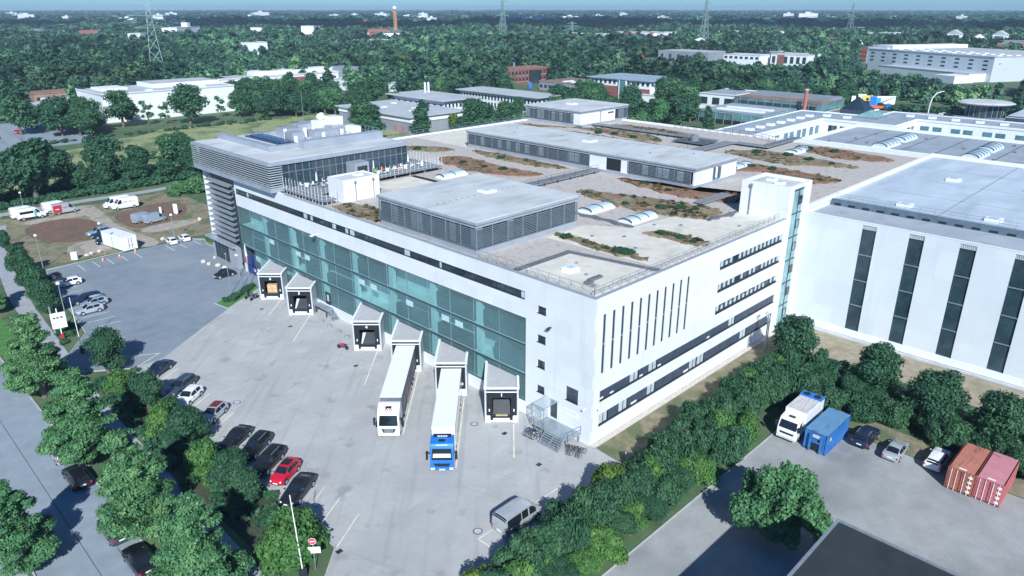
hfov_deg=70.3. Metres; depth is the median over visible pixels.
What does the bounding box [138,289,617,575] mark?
concrete yard
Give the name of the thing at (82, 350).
barrier
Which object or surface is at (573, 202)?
window
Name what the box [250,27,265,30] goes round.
apartment block
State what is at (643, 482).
shrub
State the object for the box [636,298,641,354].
slit window
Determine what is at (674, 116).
tree
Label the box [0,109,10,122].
tree
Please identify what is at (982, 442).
shrub
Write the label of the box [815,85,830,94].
tree
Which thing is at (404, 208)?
window
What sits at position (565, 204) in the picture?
window
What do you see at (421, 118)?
tree
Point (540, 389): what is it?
window
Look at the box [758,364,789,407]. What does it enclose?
shrub
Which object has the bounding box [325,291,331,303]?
door
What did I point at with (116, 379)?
shrub
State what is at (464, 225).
window
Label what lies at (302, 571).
barrier
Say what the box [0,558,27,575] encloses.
pavement plaza
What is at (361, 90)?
tree
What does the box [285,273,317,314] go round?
loading dock
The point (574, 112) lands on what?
rooftop pavilion
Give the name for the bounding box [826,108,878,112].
brown roofed pavilion
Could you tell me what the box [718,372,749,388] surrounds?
shrub
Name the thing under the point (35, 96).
brown building
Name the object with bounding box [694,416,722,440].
shrub
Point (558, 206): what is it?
window
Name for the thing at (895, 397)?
shrub
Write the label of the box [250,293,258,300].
motorbike
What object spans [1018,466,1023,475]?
shrub
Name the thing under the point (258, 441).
parked car
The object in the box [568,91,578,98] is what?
tree
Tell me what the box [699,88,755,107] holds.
white workshop
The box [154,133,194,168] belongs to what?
tree
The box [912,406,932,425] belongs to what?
shrub
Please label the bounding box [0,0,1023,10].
sky
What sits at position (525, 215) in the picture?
window
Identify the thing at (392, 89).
vaulted hall
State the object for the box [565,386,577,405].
window
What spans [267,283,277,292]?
pallet of boxes
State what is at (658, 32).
shed
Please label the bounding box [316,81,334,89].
tree
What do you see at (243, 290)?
shrub
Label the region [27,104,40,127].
tree
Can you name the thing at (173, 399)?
shrub
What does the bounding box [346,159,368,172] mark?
terrace kiosk
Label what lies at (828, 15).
power line
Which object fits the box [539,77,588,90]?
brown roof building
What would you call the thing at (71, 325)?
shrub
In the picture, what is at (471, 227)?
window
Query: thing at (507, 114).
tree
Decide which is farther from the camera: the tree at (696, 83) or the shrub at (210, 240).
the tree at (696, 83)
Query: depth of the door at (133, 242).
147.00 m
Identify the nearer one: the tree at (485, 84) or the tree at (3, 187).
the tree at (3, 187)
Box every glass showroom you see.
[696,102,796,124]
[734,90,844,111]
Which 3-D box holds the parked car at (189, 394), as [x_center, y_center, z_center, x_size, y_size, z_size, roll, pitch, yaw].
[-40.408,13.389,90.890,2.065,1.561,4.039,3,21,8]
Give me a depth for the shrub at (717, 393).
86.39 m
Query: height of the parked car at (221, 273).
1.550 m
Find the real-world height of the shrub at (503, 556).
3.553 m
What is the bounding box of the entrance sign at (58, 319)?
[48,307,67,338]
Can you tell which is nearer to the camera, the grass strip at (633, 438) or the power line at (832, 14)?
the grass strip at (633, 438)
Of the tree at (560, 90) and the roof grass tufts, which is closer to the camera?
the roof grass tufts
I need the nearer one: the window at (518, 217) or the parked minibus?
the parked minibus
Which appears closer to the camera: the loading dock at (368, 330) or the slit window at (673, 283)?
the slit window at (673, 283)
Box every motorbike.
[51,275,63,281]
[245,291,252,298]
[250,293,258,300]
[337,341,347,349]
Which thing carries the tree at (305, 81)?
on the ground at (324, 556)
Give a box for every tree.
[0,93,37,134]
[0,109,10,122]
[0,137,56,202]
[0,174,11,199]
[0,295,7,309]
[0,311,68,398]
[0,479,61,575]
[8,88,21,96]
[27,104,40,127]
[35,366,121,466]
[37,97,51,112]
[38,95,73,135]
[44,148,82,178]
[63,102,85,135]
[70,97,101,119]
[70,167,104,188]
[75,106,98,135]
[78,133,124,174]
[92,109,106,133]
[94,428,178,539]
[97,159,114,184]
[100,89,139,127]
[119,157,147,180]
[123,370,164,408]
[124,144,154,173]
[138,100,154,124]
[147,489,255,575]
[152,160,178,174]
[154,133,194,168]
[156,101,170,123]
[166,83,209,124]
[169,131,195,140]
[175,136,194,151]
[176,148,200,171]
[214,96,225,116]
[223,466,262,509]
[226,90,250,117]
[227,80,236,84]
[234,79,245,89]
[234,85,246,94]
[242,79,262,95]
[242,95,257,113]
[251,94,261,113]
[252,90,261,101]
[256,98,271,116]
[258,86,272,111]
[262,78,281,87]
[265,86,288,115]
[268,81,281,87]
[276,82,291,103]
[280,77,297,87]
[282,73,294,78]
[284,82,294,93]
[285,94,304,116]
[291,88,303,110]
[292,83,299,98]
[298,80,314,90]
[301,82,313,111]
[303,72,316,80]
[307,90,320,113]
[313,79,322,90]
[315,88,328,113]
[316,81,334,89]
[322,86,343,114]
[342,84,368,103]
[345,92,354,103]
[347,100,370,130]
[347,101,357,116]
[351,95,377,109]
[353,90,363,101]
[359,74,387,101]
[364,103,386,130]
[386,91,398,99]
[408,99,431,133]
[413,78,429,89]
[417,81,426,89]
[432,78,445,91]
[439,83,449,92]
[448,113,458,126]
[452,115,473,128]
[456,97,483,120]
[471,102,497,123]
[472,117,485,124]
[475,117,496,124]
[476,82,487,86]
[493,100,515,121]
[495,77,510,88]
[502,109,517,119]
[512,96,525,111]
[513,111,526,118]
[545,95,561,101]
[553,84,570,98]
[568,88,588,98]
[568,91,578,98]
[572,83,589,91]
[574,79,588,85]
[585,78,597,84]
[586,88,601,99]
[588,84,605,96]
[591,95,605,100]
[596,83,608,96]
[602,95,628,112]
[618,83,641,96]
[619,92,639,103]
[623,99,639,118]
[628,90,640,102]
[628,110,647,121]
[637,101,653,121]
[651,98,668,122]
[652,76,674,99]
[661,84,679,101]
[665,100,673,117]
[667,94,694,125]
[668,89,680,100]
[668,98,686,124]
[677,80,686,85]
[680,85,700,97]
[686,80,702,89]
[687,93,702,121]
[700,83,715,91]
[701,105,714,128]
[716,77,736,89]
[728,460,833,550]
[730,82,745,90]
[747,80,764,90]
[760,86,775,90]
[761,79,776,87]
[771,313,820,362]
[772,80,794,91]
[781,77,799,92]
[794,85,803,92]
[799,87,812,93]
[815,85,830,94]
[818,87,827,94]
[831,79,858,96]
[833,88,851,104]
[846,341,905,396]
[901,368,971,420]
[968,389,1023,441]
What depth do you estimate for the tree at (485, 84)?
388.18 m
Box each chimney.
[393,6,396,29]
[802,89,808,109]
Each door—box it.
[123,237,130,250]
[129,236,137,248]
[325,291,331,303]
[357,165,367,170]
[550,398,556,419]
[945,467,961,489]
[957,472,973,494]
[973,477,989,500]
[986,482,1003,505]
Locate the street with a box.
[0,359,142,575]
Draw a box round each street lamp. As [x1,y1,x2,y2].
[33,234,43,268]
[56,282,66,320]
[97,222,105,254]
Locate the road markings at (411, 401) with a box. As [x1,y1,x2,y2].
[269,300,514,467]
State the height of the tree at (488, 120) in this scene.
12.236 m
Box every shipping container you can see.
[943,442,991,496]
[971,451,1019,507]
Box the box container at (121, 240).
[101,228,137,251]
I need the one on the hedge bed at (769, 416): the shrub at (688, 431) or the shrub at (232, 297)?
the shrub at (688, 431)
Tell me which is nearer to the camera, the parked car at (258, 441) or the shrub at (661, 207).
the parked car at (258, 441)
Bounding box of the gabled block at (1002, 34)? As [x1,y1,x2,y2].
[947,30,1008,38]
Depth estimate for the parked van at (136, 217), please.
165.09 m
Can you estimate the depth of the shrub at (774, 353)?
96.67 m
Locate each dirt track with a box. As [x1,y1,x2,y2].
[20,212,84,224]
[67,239,113,254]
[76,205,158,246]
[141,219,197,232]
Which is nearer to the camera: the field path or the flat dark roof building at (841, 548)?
the flat dark roof building at (841, 548)
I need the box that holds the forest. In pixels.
[0,9,1023,108]
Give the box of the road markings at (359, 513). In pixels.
[162,368,575,548]
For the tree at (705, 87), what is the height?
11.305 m
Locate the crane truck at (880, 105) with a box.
[870,97,894,110]
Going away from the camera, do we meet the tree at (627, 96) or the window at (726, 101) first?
the tree at (627, 96)
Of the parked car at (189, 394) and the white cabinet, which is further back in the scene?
the white cabinet
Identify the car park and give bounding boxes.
[0,123,89,151]
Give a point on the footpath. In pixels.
(20, 301)
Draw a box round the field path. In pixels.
[0,186,166,216]
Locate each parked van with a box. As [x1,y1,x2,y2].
[8,205,29,219]
[14,206,46,220]
[40,200,61,213]
[50,202,78,214]
[103,194,128,208]
[111,195,138,210]
[130,211,148,223]
[142,212,166,223]
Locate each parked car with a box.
[49,453,60,465]
[57,275,81,287]
[61,463,92,490]
[69,290,100,305]
[75,301,103,315]
[80,294,107,306]
[85,225,108,235]
[90,227,110,239]
[94,238,102,244]
[96,518,129,546]
[121,542,157,575]
[145,359,173,378]
[164,373,196,396]
[165,237,177,244]
[178,233,190,241]
[178,384,203,405]
[202,400,228,423]
[212,268,235,279]
[218,424,252,449]
[241,429,272,460]
[251,443,285,476]
[269,456,300,485]
[279,472,316,506]
[850,425,880,449]
[881,439,908,462]
[923,447,950,471]
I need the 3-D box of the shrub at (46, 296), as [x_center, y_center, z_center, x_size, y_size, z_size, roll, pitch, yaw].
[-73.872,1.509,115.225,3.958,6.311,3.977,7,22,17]
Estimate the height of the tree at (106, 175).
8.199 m
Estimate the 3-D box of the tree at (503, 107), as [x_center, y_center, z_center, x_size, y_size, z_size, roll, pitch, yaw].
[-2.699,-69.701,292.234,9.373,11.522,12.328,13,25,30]
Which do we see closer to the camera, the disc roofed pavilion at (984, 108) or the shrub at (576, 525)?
the shrub at (576, 525)
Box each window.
[381,201,386,218]
[386,202,392,219]
[392,204,397,221]
[398,206,403,223]
[404,208,410,225]
[410,209,416,227]
[416,211,422,229]
[423,213,428,231]
[429,215,435,234]
[436,217,442,236]
[443,219,448,238]
[449,221,455,240]
[456,223,462,242]
[464,225,469,244]
[471,227,477,248]
[475,227,482,246]
[483,225,490,244]
[491,223,497,242]
[493,512,506,522]
[499,221,505,240]
[508,219,513,237]
[508,506,535,528]
[514,217,520,235]
[523,215,527,233]
[529,213,534,231]
[536,211,541,228]
[536,385,543,394]
[537,305,545,315]
[537,334,545,344]
[537,359,544,369]
[543,209,548,227]
[549,207,555,225]
[556,206,561,223]
[563,204,568,221]
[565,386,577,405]
[569,202,574,219]
[601,314,605,372]
[610,310,614,367]
[619,305,624,363]
[628,302,632,358]
[629,161,634,172]
[635,163,641,173]
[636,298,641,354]
[645,294,649,349]
[649,165,654,176]
[653,290,658,344]
[655,166,661,177]
[661,286,666,340]
[663,167,669,178]
[668,283,673,336]
[670,168,676,180]
[676,280,681,332]
[677,170,683,181]
[683,277,688,328]
[684,171,691,182]
[701,96,707,103]
[711,97,719,104]
[724,98,731,103]
[738,100,815,110]
[801,128,805,137]
[809,126,813,134]
[828,125,836,130]
[920,126,928,130]
[932,127,941,131]
[950,129,959,133]
[963,130,972,135]
[982,132,991,137]
[995,133,1005,138]
[1015,135,1023,140]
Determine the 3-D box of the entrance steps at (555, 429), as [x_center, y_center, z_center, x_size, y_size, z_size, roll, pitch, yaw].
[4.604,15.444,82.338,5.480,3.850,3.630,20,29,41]
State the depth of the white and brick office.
609.97 m
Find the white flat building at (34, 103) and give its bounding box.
[30,96,68,105]
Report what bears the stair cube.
on the office building at (654, 319)
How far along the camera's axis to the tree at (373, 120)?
268.43 m
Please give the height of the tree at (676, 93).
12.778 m
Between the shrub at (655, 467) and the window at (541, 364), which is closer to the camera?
the shrub at (655, 467)
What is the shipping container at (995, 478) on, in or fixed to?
on the block paved yard at (911, 504)
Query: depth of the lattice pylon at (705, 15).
895.49 m
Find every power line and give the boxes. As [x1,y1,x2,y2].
[0,9,570,29]
[703,10,1019,17]
[713,10,1021,17]
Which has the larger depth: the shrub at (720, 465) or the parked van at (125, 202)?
the parked van at (125, 202)
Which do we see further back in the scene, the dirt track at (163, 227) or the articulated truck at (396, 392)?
the dirt track at (163, 227)
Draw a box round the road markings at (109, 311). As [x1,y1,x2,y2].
[57,243,186,365]
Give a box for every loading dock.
[257,260,287,299]
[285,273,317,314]
[351,302,384,350]
[390,319,423,371]
[434,339,468,395]
[484,360,518,422]
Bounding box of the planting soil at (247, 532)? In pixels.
[92,371,326,573]
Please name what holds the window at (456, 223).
in the rooftop pavilion at (473, 214)
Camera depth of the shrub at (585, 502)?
65.79 m
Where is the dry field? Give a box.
[0,192,211,266]
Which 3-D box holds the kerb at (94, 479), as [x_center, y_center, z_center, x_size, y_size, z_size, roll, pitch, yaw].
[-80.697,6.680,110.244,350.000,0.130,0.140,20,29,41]
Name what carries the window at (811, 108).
in the glass showroom at (822, 103)
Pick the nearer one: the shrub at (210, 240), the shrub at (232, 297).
the shrub at (232, 297)
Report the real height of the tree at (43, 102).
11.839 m
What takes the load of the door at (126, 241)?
in the box container at (121, 240)
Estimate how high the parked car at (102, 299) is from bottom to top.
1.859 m
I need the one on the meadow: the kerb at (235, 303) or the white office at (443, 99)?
the white office at (443, 99)
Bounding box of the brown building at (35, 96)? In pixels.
[29,89,66,101]
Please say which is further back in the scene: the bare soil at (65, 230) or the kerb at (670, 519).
the bare soil at (65, 230)
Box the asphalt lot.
[47,239,258,370]
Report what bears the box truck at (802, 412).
on the block paved yard at (911, 504)
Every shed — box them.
[239,41,267,54]
[618,31,675,35]
[641,94,655,101]
[658,49,725,60]
[748,50,784,58]
[867,31,900,34]
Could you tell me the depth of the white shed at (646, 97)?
374.15 m
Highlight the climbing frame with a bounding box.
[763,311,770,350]
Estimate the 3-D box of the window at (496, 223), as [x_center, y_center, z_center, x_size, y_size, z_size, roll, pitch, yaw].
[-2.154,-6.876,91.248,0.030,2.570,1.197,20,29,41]
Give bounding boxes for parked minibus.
[491,496,542,536]
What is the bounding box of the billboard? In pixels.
[876,96,895,104]
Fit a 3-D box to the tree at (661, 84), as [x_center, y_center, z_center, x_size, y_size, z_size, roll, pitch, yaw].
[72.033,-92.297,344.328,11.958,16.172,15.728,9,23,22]
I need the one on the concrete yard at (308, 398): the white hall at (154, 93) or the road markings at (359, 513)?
the road markings at (359, 513)
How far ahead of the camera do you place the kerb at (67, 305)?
121.10 m
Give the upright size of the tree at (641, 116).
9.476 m
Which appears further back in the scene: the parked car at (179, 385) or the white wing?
the white wing
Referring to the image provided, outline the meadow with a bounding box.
[0,114,446,200]
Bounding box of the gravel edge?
[591,332,773,447]
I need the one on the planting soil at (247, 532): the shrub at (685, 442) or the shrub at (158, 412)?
the shrub at (158, 412)
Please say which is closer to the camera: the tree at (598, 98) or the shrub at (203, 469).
the shrub at (203, 469)
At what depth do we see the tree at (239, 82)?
387.90 m
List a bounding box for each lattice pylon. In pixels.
[127,0,166,62]
[495,0,509,31]
[564,22,576,32]
[699,0,711,37]
[846,3,857,28]
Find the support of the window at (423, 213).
in the rooftop pavilion at (473, 214)
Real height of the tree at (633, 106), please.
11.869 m
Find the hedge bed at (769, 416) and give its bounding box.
[568,399,789,575]
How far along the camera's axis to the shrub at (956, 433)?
79.95 m
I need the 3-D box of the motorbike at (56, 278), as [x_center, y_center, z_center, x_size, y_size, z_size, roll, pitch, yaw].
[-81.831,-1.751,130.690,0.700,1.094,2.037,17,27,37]
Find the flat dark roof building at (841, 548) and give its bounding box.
[787,518,961,575]
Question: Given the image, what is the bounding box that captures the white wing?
[715,110,1023,141]
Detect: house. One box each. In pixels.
[78,30,100,34]
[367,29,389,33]
[694,36,707,40]
[973,33,986,38]
[998,40,1023,43]
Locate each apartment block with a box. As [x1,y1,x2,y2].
[127,32,152,38]
[161,22,199,31]
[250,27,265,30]
[301,25,319,34]
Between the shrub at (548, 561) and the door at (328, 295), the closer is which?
the shrub at (548, 561)
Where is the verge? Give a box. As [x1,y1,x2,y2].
[840,410,1023,497]
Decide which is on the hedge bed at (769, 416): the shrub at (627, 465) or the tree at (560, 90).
the shrub at (627, 465)
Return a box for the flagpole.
[244,245,249,283]
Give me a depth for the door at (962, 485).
73.01 m
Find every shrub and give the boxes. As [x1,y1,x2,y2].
[0,229,10,249]
[3,243,29,273]
[12,255,34,286]
[22,265,46,301]
[33,279,62,313]
[54,329,65,335]
[59,338,68,344]
[62,321,76,329]
[63,329,76,335]
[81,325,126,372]
[102,368,133,396]
[142,400,176,439]
[158,394,181,407]
[164,189,180,197]
[164,404,211,443]
[165,180,185,192]
[182,438,217,478]
[183,175,204,193]
[198,459,214,488]
[205,236,212,242]
[205,445,248,488]
[222,297,229,301]
[228,293,237,300]
[239,287,248,293]
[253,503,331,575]
[462,563,492,575]
[479,567,512,575]
[490,543,522,570]
[502,557,537,575]
[509,525,551,575]
[534,519,570,562]
[535,498,563,526]
[538,514,570,549]
[543,554,581,575]
[543,555,553,565]
[550,501,591,555]
[559,233,573,238]
[569,546,606,575]
[570,484,607,527]
[584,523,629,565]
[589,461,625,484]
[590,477,625,523]
[590,479,613,496]
[604,509,639,535]
[605,474,633,507]
[612,246,623,252]
[615,459,642,481]
[619,247,635,254]
[620,500,648,531]
[626,465,656,501]
[633,448,661,469]
[634,494,670,521]
[639,449,665,486]
[647,427,682,448]
[647,438,678,473]
[648,447,677,470]
[653,470,683,506]
[655,204,666,209]
[655,229,665,234]
[666,412,694,430]
[668,422,692,435]
[668,431,698,465]
[674,204,685,209]
[674,465,696,495]
[675,234,685,238]
[677,452,720,485]
[679,399,710,426]
[688,425,709,455]
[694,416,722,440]
[700,392,724,403]
[704,424,744,465]
[705,394,737,417]
[705,408,735,428]
[706,452,723,469]
[714,386,733,398]
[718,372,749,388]
[728,383,762,414]
[729,423,749,455]
[731,368,770,402]
[734,410,760,447]
[735,391,758,415]
[738,373,767,406]
[742,365,765,372]
[745,355,773,369]
[751,373,777,404]
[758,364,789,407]
[764,361,788,369]
[768,354,788,362]
[768,361,799,369]
[770,350,800,362]
[779,362,811,401]
[782,152,793,155]
[786,358,816,373]
[789,384,823,399]
[801,347,828,368]
[803,157,814,159]
[807,371,820,390]
[813,367,841,389]
[820,381,850,410]
[827,359,851,373]
[839,368,849,382]
[840,374,864,402]
[846,390,881,423]
[861,385,892,401]
[873,394,915,429]
[890,393,917,420]
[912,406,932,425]
[917,414,943,441]
[928,415,976,452]
[958,414,976,428]
[968,432,993,451]
[979,416,1009,436]
[992,437,1023,471]
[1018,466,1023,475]
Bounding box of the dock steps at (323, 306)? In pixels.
[315,302,338,319]
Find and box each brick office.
[505,62,549,84]
[770,52,821,65]
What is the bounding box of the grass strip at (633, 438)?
[596,334,777,462]
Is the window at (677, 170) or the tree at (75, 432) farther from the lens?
the window at (677, 170)
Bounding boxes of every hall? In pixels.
[75,77,235,122]
[218,65,357,82]
[334,76,346,89]
[335,99,463,133]
[388,80,405,91]
[790,153,1023,391]
[795,124,1023,163]
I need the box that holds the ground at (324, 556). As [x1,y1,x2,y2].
[0,56,1023,575]
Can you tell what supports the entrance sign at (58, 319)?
on the ground at (324, 556)
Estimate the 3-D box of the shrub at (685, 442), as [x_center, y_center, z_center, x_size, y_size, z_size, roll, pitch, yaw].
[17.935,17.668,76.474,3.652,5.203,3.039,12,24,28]
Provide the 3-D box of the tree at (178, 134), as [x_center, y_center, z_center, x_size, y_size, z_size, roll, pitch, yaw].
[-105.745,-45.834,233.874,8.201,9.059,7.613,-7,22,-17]
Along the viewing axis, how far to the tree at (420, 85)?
385.02 m
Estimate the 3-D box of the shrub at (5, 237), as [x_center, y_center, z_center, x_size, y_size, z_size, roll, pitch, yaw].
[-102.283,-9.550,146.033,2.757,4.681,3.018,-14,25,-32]
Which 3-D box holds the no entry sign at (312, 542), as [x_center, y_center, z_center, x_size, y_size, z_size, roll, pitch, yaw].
[-17.207,23.102,63.078,1.240,3.442,0.115,-2,21,-5]
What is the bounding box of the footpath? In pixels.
[0,225,265,575]
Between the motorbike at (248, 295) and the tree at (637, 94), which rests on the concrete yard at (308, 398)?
the motorbike at (248, 295)
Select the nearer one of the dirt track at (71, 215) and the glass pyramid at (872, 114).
the dirt track at (71, 215)
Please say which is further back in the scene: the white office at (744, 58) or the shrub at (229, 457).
the white office at (744, 58)
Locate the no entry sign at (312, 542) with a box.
[306,538,320,569]
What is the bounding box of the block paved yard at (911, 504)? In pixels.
[605,431,1023,575]
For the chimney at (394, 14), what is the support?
on the ground at (324, 556)
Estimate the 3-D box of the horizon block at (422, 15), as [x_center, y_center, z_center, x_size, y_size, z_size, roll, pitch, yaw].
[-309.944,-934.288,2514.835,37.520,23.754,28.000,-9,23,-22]
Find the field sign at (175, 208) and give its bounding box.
[173,204,177,214]
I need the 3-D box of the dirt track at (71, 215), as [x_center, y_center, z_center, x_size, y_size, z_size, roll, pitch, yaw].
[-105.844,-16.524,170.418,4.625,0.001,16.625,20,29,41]
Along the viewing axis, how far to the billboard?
354.94 m
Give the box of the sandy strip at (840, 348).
[806,330,1023,406]
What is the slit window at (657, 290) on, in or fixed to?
in the office building at (654, 319)
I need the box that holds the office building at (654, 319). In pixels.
[202,114,917,445]
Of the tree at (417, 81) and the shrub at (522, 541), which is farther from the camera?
the tree at (417, 81)
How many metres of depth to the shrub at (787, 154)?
149.05 m
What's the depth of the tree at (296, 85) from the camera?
364.22 m
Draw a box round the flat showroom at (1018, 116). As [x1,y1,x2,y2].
[1005,109,1023,122]
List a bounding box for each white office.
[385,82,480,108]
[455,86,559,111]
[587,73,674,98]
[723,53,769,64]
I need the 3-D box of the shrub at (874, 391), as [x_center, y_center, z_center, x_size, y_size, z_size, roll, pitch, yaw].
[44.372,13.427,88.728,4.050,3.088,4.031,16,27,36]
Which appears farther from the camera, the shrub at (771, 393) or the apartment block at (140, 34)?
the apartment block at (140, 34)
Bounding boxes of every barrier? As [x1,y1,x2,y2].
[69,297,84,353]
[289,495,306,575]
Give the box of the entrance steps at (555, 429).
[532,396,580,452]
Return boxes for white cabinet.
[70,251,78,259]
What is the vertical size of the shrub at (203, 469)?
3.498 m
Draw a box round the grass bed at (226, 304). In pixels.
[217,286,257,307]
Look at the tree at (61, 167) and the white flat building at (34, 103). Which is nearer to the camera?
the tree at (61, 167)
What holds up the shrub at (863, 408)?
on the ground at (324, 556)
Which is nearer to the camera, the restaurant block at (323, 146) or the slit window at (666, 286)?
the slit window at (666, 286)
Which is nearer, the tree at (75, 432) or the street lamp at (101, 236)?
the tree at (75, 432)
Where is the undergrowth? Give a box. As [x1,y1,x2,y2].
[0,102,1021,550]
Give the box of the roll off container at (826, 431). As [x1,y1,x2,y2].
[803,407,850,455]
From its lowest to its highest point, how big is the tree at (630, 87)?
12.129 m
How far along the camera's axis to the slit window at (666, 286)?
86.19 m
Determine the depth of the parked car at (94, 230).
156.34 m
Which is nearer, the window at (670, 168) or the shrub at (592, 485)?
the shrub at (592, 485)
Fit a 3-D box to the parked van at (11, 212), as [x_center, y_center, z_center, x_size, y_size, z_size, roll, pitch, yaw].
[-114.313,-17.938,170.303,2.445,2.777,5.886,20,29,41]
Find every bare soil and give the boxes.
[25,218,102,242]
[115,202,186,227]
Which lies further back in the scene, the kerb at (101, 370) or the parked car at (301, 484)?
the kerb at (101, 370)
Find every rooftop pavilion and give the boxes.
[376,173,579,255]
[466,123,738,188]
[525,98,628,126]
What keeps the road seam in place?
on the street
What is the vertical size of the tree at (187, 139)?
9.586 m
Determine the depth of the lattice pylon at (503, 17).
931.46 m
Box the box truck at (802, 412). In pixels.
[775,390,824,441]
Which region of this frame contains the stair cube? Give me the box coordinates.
[327,170,379,202]
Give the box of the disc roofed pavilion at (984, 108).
[958,99,1015,117]
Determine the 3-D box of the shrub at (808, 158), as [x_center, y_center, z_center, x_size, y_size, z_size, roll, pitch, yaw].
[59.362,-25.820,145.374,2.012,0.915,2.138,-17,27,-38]
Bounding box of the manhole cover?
[473,528,482,534]
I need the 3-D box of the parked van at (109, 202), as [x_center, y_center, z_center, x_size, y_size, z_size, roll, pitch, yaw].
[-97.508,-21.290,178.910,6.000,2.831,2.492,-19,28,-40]
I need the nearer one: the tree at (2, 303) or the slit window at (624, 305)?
the slit window at (624, 305)
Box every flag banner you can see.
[862,95,872,102]
[869,96,876,104]
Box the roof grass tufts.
[343,123,885,251]
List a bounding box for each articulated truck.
[373,345,415,435]
[426,369,461,469]
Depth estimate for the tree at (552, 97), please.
303.45 m
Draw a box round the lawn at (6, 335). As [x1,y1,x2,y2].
[0,317,23,361]
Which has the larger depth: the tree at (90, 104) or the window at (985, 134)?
the tree at (90, 104)
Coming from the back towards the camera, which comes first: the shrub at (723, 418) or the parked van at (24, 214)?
the parked van at (24, 214)
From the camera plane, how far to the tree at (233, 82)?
403.51 m
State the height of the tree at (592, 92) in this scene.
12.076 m
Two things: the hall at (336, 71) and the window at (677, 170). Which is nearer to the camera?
the window at (677, 170)
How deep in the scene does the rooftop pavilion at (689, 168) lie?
136.67 m
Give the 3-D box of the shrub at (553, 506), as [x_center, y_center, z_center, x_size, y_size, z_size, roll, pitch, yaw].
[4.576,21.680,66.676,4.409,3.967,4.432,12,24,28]
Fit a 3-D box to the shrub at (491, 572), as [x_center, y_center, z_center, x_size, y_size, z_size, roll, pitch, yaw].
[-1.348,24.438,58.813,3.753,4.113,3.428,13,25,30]
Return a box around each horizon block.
[17,13,33,18]
[153,14,164,19]
[166,18,182,21]
[250,11,268,15]
[374,12,389,15]
[416,14,428,17]
[425,16,436,20]
[505,13,525,18]
[532,15,546,19]
[783,12,793,16]
[796,12,817,17]
[817,18,829,21]
[956,14,967,18]
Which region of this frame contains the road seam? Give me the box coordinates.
[0,421,120,575]
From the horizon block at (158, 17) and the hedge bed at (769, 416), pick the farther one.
the horizon block at (158, 17)
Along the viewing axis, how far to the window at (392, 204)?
99.93 m
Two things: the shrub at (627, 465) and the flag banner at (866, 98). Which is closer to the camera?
the shrub at (627, 465)
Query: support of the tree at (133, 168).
on the ground at (324, 556)
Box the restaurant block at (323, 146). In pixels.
[190,96,408,192]
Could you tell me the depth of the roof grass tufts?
122.05 m
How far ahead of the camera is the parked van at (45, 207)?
172.92 m
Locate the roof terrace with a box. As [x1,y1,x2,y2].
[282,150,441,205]
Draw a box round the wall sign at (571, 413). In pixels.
[565,408,577,419]
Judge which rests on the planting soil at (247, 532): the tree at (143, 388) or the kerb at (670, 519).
the tree at (143, 388)
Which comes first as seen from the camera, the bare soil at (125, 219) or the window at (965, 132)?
the bare soil at (125, 219)
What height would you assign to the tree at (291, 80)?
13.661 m
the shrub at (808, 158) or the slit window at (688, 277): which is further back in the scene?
the shrub at (808, 158)
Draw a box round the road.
[877,110,1004,120]
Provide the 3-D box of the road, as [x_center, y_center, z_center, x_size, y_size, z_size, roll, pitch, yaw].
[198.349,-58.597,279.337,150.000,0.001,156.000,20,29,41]
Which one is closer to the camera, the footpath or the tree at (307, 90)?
the footpath
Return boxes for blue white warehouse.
[858,43,1023,83]
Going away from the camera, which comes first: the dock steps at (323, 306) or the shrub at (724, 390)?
the shrub at (724, 390)
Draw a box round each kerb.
[0,357,154,556]
[46,251,123,358]
[81,368,129,372]
[136,372,335,575]
[214,288,258,308]
[594,448,620,464]
[601,430,776,575]
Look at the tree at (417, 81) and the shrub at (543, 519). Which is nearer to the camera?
the shrub at (543, 519)
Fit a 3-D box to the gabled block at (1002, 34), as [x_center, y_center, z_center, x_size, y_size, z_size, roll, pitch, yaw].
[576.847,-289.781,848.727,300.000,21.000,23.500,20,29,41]
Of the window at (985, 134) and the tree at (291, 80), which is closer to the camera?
the window at (985, 134)
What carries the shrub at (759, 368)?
on the hedge bed at (769, 416)
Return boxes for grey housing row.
[367,30,408,36]
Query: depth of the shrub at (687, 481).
73.18 m
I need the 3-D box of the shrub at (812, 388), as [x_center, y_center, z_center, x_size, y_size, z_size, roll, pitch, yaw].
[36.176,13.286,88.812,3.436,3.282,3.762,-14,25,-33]
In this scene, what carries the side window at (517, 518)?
in the parked minibus
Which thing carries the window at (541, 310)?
in the office building at (654, 319)
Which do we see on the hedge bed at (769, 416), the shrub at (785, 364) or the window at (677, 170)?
the shrub at (785, 364)
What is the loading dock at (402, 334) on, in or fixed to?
on the concrete yard at (308, 398)
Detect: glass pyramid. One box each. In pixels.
[840,97,873,114]
[855,110,886,119]

